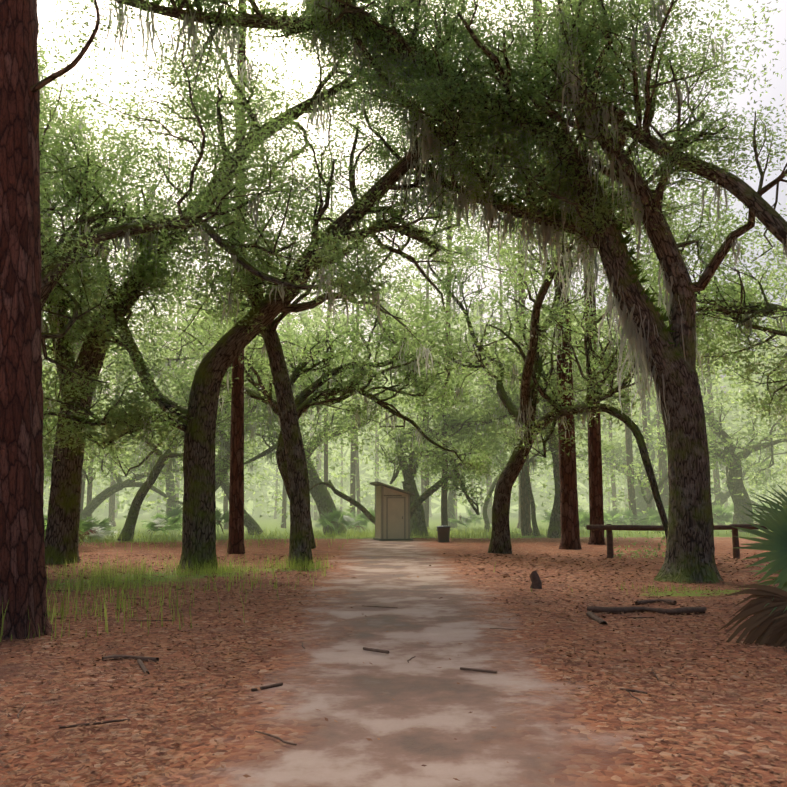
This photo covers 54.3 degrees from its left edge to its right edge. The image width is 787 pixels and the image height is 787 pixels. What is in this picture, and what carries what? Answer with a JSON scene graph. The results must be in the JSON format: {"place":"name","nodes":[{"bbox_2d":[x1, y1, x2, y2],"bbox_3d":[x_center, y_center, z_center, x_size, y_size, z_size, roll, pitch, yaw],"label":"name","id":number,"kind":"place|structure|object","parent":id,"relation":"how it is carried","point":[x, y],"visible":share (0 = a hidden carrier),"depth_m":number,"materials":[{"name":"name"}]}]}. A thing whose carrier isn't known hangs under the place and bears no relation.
{"place":"outdoors","nodes":[
{"label":"outdoors","id":0,"kind":"place"},
{"bbox_2d":[0,524,768,641],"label":"grass","id":1,"kind":"structure","parent":0,"point":[363,534],"depth_m":17.02,"materials":[{"name":"green plant"}]},
{"bbox_2d":[0,513,786,786],"bbox_3d":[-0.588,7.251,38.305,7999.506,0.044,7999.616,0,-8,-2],"label":"ground","id":2,"kind":"structure","parent":0,"point":[330,675],"depth_m":7.00,"materials":[{"name":"brown soil"}]},
{"bbox_2d":[370,481,414,540],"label":"shed","id":3,"kind":"structure","parent":2,"relation":"on","point":[392,512],"depth_m":36.68,"materials":[{"name":"paint"}]},
{"bbox_2d":[0,0,785,639],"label":"pine trees","id":4,"kind":"object","parent":2,"relation":"on","point":[22,566],"visible":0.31,"depth_m":10.10,"materials":[{"name":"brown plant"}]},
{"bbox_2d":[0,553,786,786],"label":"leaf litter","id":5,"kind":"object","parent":2,"relation":"on","point":[166,774],"visible":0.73,"depth_m":7.75,"materials":[{"name":"brown plant"}]},
{"bbox_2d":[17,584,786,745],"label":"twigs","id":6,"kind":"object","parent":2,"relation":"on","point":[267,734],"visible":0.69,"depth_m":6.17,"materials":[{"name":"brown wood"}]},
{"bbox_2d":[30,0,786,583],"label":"oak","id":7,"kind":"object","parent":2,"relation":"on","point":[515,52],"depth_m":19.34,"materials":[{"name":"green plant"}]},
{"bbox_2d":[45,0,675,569],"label":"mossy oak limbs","id":8,"kind":"object","parent":7,"relation":"attached to","point":[199,506],"visible":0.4,"depth_m":19.82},
{"bbox_2d":[38,0,786,495],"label":"spanish moss","id":9,"kind":"object","parent":7,"relation":"attached to","point":[544,234],"visible":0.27,"depth_m":18.59,"materials":[{"name":"plant"}]},
{"bbox_2d":[146,0,680,355],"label":"ferns","id":10,"kind":"object","parent":7,"relation":"attached to","point":[626,240],"visible":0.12,"depth_m":17.93,"materials":[{"name":"green plant"}]},
{"bbox_2d":[42,92,786,525],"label":"trees","id":11,"kind":"object","parent":2,"relation":"on","point":[544,494],"visible":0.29,"depth_m":52.05,"materials":[{"name":"green plant"}]},
{"bbox_2d":[44,482,786,614],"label":"palmetto","id":12,"kind":"object","parent":2,"relation":"on","point":[774,521],"visible":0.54,"depth_m":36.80,"materials":[{"name":"green plant"}]},
{"bbox_2d":[45,378,786,512],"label":"tree line","id":13,"kind":"object","parent":2,"relation":"on","point":[461,509],"depth_m":225.11,"materials":[{"name":"green plant"}]},
{"bbox_2d":[79,511,786,648],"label":"dead palm fronds","id":14,"kind":"object","parent":2,"relation":"on","point":[762,625],"visible":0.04,"depth_m":8.80,"materials":[{"name":"brown plant"}]},
{"bbox_2d":[102,524,768,690],"bbox_3d":[6.007,3.687,17.708,26.718,1.095,8.543,8,-12,-43],"label":"rail and logs","id":15,"kind":"object","parent":2,"relation":"on","point":[536,581],"visible":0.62,"depth_m":11.46,"materials":[{"name":"brown wood"}]},
{"bbox_2d":[437,525,449,541],"bbox_3d":[2.242,6.277,34.368,0.640,0.768,0.640,0,-8,-2],"label":"trash bin","id":16,"kind":"object","parent":2,"relation":"on","point":[443,531],"visible":1,"depth_m":34.13,"materials":[{"name":"plastic"}]},
{"bbox_2d":[37,0,786,399],"label":"sky","id":17,"kind":"structure","parent":0,"point":[46,10],"materials":[{"name":"white"}]}
]}

